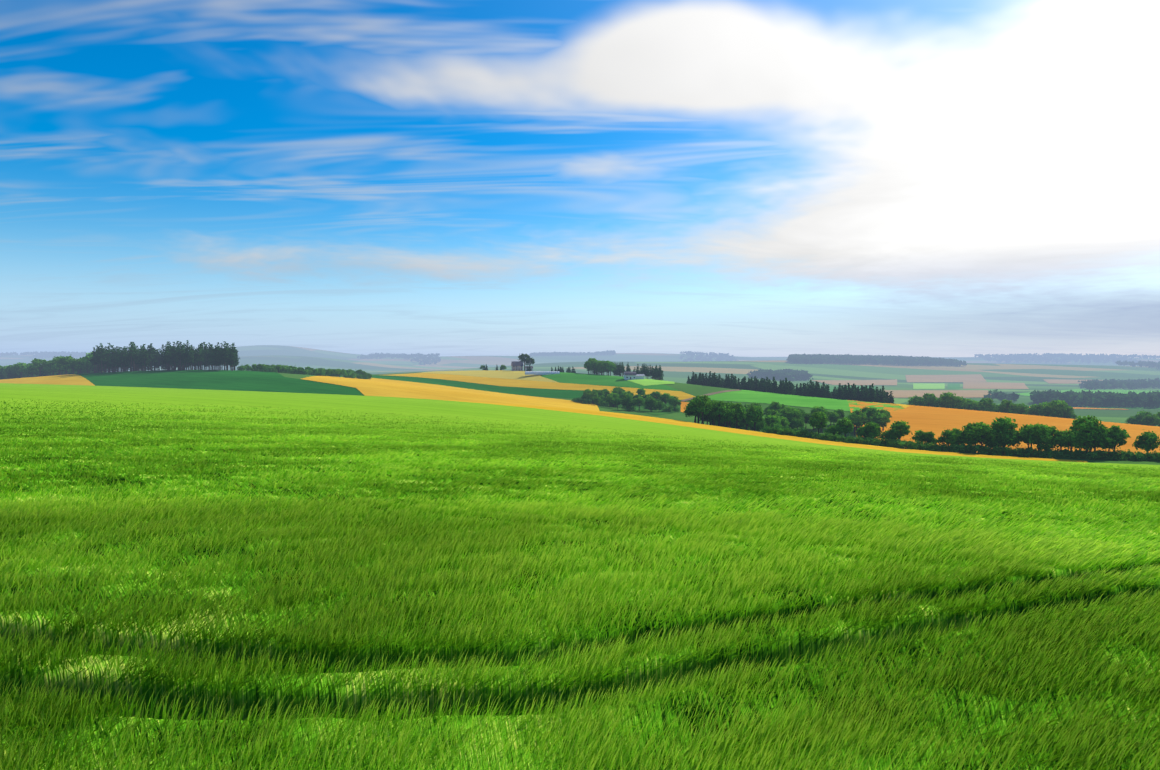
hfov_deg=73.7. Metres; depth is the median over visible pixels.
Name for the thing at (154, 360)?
larch tree
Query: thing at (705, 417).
tree clump
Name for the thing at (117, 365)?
larch tree
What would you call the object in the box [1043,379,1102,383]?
stubble field
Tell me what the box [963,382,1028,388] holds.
stubble field
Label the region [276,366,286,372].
knoll bush
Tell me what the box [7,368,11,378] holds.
tree wood
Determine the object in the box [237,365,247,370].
knoll bush
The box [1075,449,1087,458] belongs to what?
bush row
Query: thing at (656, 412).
scrub field
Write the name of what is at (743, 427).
tree clump
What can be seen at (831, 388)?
green field
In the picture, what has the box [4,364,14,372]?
tree wood
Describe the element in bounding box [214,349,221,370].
larch tree
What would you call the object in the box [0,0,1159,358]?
sky
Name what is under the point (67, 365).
tree wood
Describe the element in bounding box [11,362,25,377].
tree wood
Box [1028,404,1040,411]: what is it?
tree
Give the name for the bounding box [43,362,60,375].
tree wood
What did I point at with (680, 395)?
wheat field
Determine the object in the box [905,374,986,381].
stubble field
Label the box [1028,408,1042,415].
tree
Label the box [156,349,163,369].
larch tree
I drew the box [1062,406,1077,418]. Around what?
tree
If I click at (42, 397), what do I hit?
barley field
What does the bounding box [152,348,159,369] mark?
larch tree
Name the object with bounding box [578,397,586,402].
hollow tree
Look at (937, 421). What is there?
wheat field
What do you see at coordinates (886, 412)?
tree clump
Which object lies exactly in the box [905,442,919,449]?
bush row
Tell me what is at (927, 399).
tree
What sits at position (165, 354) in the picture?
larch tree
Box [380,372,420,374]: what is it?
oat field
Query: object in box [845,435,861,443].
bush row
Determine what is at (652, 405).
hollow tree
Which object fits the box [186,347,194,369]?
larch tree
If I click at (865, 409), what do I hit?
tree clump
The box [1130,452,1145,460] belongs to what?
bush row
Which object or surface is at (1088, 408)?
wheat field
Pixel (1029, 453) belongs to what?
bush row
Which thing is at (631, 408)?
hollow tree
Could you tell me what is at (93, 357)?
larch tree
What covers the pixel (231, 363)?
larch tree
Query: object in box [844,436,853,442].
bush row
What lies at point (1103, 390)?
meadow field
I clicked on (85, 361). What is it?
tree wood
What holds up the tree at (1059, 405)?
on the terrain
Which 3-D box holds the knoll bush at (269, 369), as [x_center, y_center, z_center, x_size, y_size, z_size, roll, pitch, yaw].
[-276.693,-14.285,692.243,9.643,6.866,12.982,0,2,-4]
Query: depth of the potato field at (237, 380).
616.46 m
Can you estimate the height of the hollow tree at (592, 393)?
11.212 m
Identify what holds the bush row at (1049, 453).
on the terrain
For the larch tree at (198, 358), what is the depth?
693.76 m
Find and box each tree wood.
[0,366,5,379]
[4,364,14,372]
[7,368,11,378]
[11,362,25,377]
[13,367,20,377]
[22,366,39,376]
[25,358,49,376]
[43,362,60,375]
[48,355,63,374]
[50,363,65,374]
[54,354,75,374]
[62,357,82,373]
[70,359,85,373]
[79,357,95,372]
[85,352,92,364]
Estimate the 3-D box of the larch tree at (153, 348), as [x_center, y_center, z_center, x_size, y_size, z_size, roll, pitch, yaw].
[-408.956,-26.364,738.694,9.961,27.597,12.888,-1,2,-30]
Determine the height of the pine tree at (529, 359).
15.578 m
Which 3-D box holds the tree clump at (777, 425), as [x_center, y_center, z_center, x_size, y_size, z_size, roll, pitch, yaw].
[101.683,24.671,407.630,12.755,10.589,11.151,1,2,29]
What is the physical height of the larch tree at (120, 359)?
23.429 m
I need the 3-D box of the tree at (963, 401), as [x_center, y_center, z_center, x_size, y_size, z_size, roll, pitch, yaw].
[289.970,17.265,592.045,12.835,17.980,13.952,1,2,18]
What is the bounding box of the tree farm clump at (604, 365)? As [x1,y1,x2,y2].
[601,360,610,370]
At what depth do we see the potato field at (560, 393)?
709.98 m
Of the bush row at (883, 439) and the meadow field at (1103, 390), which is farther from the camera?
the meadow field at (1103, 390)
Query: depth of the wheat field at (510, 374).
787.13 m
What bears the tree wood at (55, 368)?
on the terrain
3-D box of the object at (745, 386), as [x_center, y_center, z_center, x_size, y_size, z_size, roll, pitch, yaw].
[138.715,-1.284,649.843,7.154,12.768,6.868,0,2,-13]
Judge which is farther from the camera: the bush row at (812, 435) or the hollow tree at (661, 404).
the hollow tree at (661, 404)
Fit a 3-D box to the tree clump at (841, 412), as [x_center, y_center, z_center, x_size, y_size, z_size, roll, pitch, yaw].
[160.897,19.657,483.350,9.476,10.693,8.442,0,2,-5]
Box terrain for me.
[0,345,1159,464]
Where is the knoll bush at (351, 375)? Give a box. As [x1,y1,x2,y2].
[344,372,355,377]
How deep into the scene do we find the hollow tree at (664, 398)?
565.75 m
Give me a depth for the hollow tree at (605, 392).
622.06 m
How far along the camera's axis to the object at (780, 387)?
625.33 m
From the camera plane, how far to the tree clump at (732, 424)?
400.29 m
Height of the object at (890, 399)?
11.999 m
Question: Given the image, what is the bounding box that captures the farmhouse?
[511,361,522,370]
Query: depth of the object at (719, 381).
669.49 m
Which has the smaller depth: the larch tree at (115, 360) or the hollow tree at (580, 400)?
the hollow tree at (580, 400)
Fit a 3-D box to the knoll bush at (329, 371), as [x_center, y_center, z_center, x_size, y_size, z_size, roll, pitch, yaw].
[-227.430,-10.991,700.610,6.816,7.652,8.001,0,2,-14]
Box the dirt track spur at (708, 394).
[681,389,739,400]
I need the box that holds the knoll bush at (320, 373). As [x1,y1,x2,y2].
[314,370,324,375]
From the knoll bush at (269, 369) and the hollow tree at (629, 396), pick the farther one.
the knoll bush at (269, 369)
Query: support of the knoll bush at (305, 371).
on the terrain
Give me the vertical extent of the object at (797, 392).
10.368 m
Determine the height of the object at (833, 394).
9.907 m
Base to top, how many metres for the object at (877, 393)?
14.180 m
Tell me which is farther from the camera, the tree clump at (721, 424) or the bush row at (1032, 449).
the tree clump at (721, 424)
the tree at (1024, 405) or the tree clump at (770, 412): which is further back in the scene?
the tree at (1024, 405)
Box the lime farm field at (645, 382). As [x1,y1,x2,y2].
[628,379,674,385]
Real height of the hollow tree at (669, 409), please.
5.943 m
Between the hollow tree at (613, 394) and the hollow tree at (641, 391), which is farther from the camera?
the hollow tree at (641, 391)
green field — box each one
[822,386,875,391]
[948,383,959,388]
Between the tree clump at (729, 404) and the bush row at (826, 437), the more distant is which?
the tree clump at (729, 404)
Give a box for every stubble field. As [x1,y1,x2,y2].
[812,379,896,384]
[885,390,990,397]
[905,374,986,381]
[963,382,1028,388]
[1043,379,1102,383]
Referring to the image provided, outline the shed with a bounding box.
[636,374,644,378]
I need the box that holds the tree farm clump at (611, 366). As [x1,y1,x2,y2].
[604,361,616,375]
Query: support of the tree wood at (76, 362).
on the terrain
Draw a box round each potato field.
[76,370,363,395]
[371,375,583,398]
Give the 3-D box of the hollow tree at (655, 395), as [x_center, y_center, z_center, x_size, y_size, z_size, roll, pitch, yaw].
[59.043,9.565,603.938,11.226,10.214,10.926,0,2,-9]
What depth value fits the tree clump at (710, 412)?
379.14 m
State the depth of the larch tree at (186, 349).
687.65 m
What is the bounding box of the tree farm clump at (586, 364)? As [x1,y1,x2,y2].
[584,361,589,373]
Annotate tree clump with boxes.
[683,397,708,422]
[683,404,703,422]
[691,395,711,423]
[697,415,709,424]
[703,399,718,425]
[709,409,727,420]
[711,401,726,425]
[715,420,731,427]
[717,401,733,426]
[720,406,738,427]
[728,421,745,428]
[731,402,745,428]
[732,426,750,429]
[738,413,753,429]
[743,404,753,407]
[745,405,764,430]
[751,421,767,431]
[762,423,783,431]
[764,409,779,416]
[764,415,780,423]
[768,401,781,411]
[778,417,790,428]
[779,406,795,416]
[784,408,804,421]
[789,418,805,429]
[801,411,812,428]
[810,406,827,414]
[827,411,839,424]
[834,409,844,418]
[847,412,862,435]
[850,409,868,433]
[860,407,868,412]
[864,407,879,419]
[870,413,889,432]
[879,409,891,430]
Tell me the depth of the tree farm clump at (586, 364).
764.33 m
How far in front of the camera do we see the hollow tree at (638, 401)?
536.76 m
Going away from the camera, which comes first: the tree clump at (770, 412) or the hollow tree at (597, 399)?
the tree clump at (770, 412)
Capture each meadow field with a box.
[1015,389,1159,395]
[1071,405,1159,408]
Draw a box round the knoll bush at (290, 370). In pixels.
[286,366,296,373]
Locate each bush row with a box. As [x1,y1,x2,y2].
[764,427,776,433]
[777,428,788,434]
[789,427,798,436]
[803,432,818,438]
[822,433,834,440]
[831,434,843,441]
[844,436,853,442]
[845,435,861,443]
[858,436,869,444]
[871,439,881,445]
[881,438,891,446]
[882,439,895,447]
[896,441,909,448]
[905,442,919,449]
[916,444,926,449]
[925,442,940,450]
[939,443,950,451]
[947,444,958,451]
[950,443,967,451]
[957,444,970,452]
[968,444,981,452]
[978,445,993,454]
[984,445,1005,454]
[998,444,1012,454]
[1005,448,1019,455]
[1008,450,1018,455]
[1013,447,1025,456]
[1015,447,1033,456]
[1024,446,1041,456]
[1031,449,1045,456]
[1039,448,1061,457]
[1040,450,1051,457]
[1052,449,1062,457]
[1060,447,1079,458]
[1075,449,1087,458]
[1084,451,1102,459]
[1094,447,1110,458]
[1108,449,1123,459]
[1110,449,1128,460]
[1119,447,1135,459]
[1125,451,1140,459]
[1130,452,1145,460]
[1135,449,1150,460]
[1146,452,1159,460]
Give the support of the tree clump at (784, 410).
on the terrain
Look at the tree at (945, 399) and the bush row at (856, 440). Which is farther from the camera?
the tree at (945, 399)
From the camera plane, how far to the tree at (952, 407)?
586.60 m
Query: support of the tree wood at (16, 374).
on the terrain
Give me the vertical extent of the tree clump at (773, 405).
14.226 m
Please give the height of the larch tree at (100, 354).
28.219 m
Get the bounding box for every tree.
[89,347,97,372]
[94,343,107,372]
[94,347,99,372]
[104,346,110,371]
[107,351,115,371]
[112,350,120,371]
[114,349,120,371]
[116,347,126,371]
[118,348,129,371]
[123,342,137,371]
[129,348,138,370]
[130,342,139,370]
[138,344,149,370]
[146,345,153,370]
[148,346,157,370]
[150,343,156,370]
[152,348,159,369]
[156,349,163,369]
[160,344,171,370]
[164,346,173,369]
[170,342,176,369]
[174,342,185,369]
[182,340,191,369]
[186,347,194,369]
[187,348,195,369]
[194,345,203,369]
[199,344,205,369]
[207,344,214,369]
[208,347,217,364]
[211,346,219,370]
[213,342,222,369]
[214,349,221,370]
[221,341,226,369]
[223,346,229,370]
[227,344,236,370]
[227,347,236,370]
[518,353,530,370]
[525,357,534,364]
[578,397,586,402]
[588,391,597,403]
[593,396,602,405]
[597,390,604,395]
[603,389,609,396]
[605,395,613,407]
[606,392,618,406]
[611,398,622,408]
[620,397,633,406]
[622,394,632,408]
[626,405,635,410]
[633,397,645,410]
[636,388,645,395]
[644,398,655,411]
[645,398,658,411]
[650,391,660,398]
[655,401,665,408]
[658,393,670,407]
[663,405,674,411]
[667,395,681,405]
[906,395,915,404]
[909,396,923,405]
[920,393,936,406]
[933,392,958,406]
[941,400,957,408]
[948,396,961,408]
[957,396,967,408]
[969,402,985,410]
[977,397,996,411]
[990,405,1011,412]
[998,399,1014,412]
[1008,404,1029,414]
[1017,403,1028,413]
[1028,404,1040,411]
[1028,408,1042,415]
[1037,401,1049,412]
[1040,404,1061,417]
[1046,400,1066,415]
[1058,405,1072,418]
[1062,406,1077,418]
[1125,416,1143,424]
[1136,410,1154,424]
[1142,414,1159,425]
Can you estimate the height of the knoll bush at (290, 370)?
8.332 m
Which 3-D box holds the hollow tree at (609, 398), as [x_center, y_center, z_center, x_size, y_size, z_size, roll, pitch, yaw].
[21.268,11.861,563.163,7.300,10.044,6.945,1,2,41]
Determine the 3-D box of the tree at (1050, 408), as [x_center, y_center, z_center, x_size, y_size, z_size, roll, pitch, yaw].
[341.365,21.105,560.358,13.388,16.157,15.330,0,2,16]
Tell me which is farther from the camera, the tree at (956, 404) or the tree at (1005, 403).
the tree at (956, 404)
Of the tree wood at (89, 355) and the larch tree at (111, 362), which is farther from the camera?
the tree wood at (89, 355)
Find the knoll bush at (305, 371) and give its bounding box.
[301,369,309,374]
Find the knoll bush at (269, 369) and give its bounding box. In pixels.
[265,366,276,371]
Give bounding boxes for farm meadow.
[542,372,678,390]
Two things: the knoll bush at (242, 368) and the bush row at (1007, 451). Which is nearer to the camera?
the bush row at (1007, 451)
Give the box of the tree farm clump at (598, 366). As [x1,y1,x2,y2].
[595,360,604,374]
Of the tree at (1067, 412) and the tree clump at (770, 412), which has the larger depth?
the tree at (1067, 412)
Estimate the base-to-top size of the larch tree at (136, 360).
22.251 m
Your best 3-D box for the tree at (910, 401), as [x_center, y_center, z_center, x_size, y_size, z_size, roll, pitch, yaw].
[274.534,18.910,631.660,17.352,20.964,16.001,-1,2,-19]
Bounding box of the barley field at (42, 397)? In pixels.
[0,383,1159,769]
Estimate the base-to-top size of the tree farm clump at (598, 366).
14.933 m
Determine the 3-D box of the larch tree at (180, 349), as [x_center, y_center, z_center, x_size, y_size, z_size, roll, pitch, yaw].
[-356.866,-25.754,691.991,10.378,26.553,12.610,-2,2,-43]
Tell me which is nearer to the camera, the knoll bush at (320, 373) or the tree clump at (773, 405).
the tree clump at (773, 405)
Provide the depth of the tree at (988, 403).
581.82 m
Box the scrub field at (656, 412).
[589,395,680,414]
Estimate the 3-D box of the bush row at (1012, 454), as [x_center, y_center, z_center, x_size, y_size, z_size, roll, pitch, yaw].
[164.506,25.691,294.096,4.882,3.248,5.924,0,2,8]
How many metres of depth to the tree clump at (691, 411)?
364.56 m
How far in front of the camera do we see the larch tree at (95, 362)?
721.72 m
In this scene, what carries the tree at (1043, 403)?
on the terrain
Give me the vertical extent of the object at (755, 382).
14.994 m
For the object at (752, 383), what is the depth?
652.16 m
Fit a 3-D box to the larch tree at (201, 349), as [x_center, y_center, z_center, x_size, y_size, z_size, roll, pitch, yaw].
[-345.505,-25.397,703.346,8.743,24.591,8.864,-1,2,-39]
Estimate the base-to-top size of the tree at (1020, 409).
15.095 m
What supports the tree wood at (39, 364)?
on the terrain
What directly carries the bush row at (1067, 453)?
on the terrain
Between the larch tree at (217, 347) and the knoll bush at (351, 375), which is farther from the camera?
the knoll bush at (351, 375)
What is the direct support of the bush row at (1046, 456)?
on the terrain
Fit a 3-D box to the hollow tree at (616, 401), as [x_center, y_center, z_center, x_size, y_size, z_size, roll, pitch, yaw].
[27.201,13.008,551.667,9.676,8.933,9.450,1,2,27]
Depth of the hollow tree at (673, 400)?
548.97 m
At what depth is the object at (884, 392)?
581.01 m
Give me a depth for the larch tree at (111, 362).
706.61 m
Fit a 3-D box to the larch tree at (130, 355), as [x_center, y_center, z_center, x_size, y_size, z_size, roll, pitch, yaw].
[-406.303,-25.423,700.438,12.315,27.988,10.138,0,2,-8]
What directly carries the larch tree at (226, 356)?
on the terrain
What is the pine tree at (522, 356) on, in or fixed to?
on the terrain
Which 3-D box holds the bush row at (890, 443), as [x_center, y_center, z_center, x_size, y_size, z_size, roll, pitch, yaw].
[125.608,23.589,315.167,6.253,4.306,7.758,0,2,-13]
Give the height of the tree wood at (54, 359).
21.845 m
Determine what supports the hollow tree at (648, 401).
on the terrain
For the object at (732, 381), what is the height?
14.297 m
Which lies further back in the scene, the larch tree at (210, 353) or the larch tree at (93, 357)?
the larch tree at (93, 357)
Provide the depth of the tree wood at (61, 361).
751.09 m
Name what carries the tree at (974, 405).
on the terrain
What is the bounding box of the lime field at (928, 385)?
[913,383,944,388]
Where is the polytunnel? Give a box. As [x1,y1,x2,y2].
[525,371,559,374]
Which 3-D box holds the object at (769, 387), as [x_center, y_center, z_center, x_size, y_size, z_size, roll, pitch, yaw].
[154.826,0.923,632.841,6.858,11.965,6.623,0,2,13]
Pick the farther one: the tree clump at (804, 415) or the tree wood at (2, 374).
the tree wood at (2, 374)
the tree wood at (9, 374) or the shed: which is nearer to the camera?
the shed
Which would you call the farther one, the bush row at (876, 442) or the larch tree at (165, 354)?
the larch tree at (165, 354)
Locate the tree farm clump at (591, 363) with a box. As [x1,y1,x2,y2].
[589,360,598,373]
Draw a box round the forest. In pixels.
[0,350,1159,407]
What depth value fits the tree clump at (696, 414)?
368.66 m
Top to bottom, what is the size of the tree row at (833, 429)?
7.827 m
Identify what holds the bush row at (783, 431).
on the terrain
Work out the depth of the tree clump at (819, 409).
466.87 m
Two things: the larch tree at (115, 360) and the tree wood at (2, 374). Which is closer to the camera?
the larch tree at (115, 360)
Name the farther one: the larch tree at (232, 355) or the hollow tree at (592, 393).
the larch tree at (232, 355)
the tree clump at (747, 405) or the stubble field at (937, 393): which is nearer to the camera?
the tree clump at (747, 405)
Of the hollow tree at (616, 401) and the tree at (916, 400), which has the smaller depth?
the hollow tree at (616, 401)
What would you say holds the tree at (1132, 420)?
on the terrain
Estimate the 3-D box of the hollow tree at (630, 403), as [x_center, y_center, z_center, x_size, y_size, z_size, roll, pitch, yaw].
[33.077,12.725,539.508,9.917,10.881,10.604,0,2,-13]
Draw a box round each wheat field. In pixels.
[0,374,94,385]
[302,376,1085,461]
[388,373,695,399]
[421,370,558,382]
[681,402,689,411]
[849,400,1159,453]
[1029,407,1128,409]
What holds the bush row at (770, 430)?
on the terrain
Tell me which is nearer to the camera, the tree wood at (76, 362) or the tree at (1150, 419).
the tree at (1150, 419)
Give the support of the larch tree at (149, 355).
on the terrain
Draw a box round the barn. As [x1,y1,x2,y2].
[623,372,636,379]
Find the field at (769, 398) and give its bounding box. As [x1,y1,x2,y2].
[708,390,903,410]
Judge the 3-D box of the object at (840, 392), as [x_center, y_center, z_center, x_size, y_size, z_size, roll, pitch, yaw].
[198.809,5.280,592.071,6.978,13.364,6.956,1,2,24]
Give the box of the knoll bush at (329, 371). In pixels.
[325,369,332,374]
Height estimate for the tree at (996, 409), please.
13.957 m
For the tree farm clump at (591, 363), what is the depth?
761.56 m

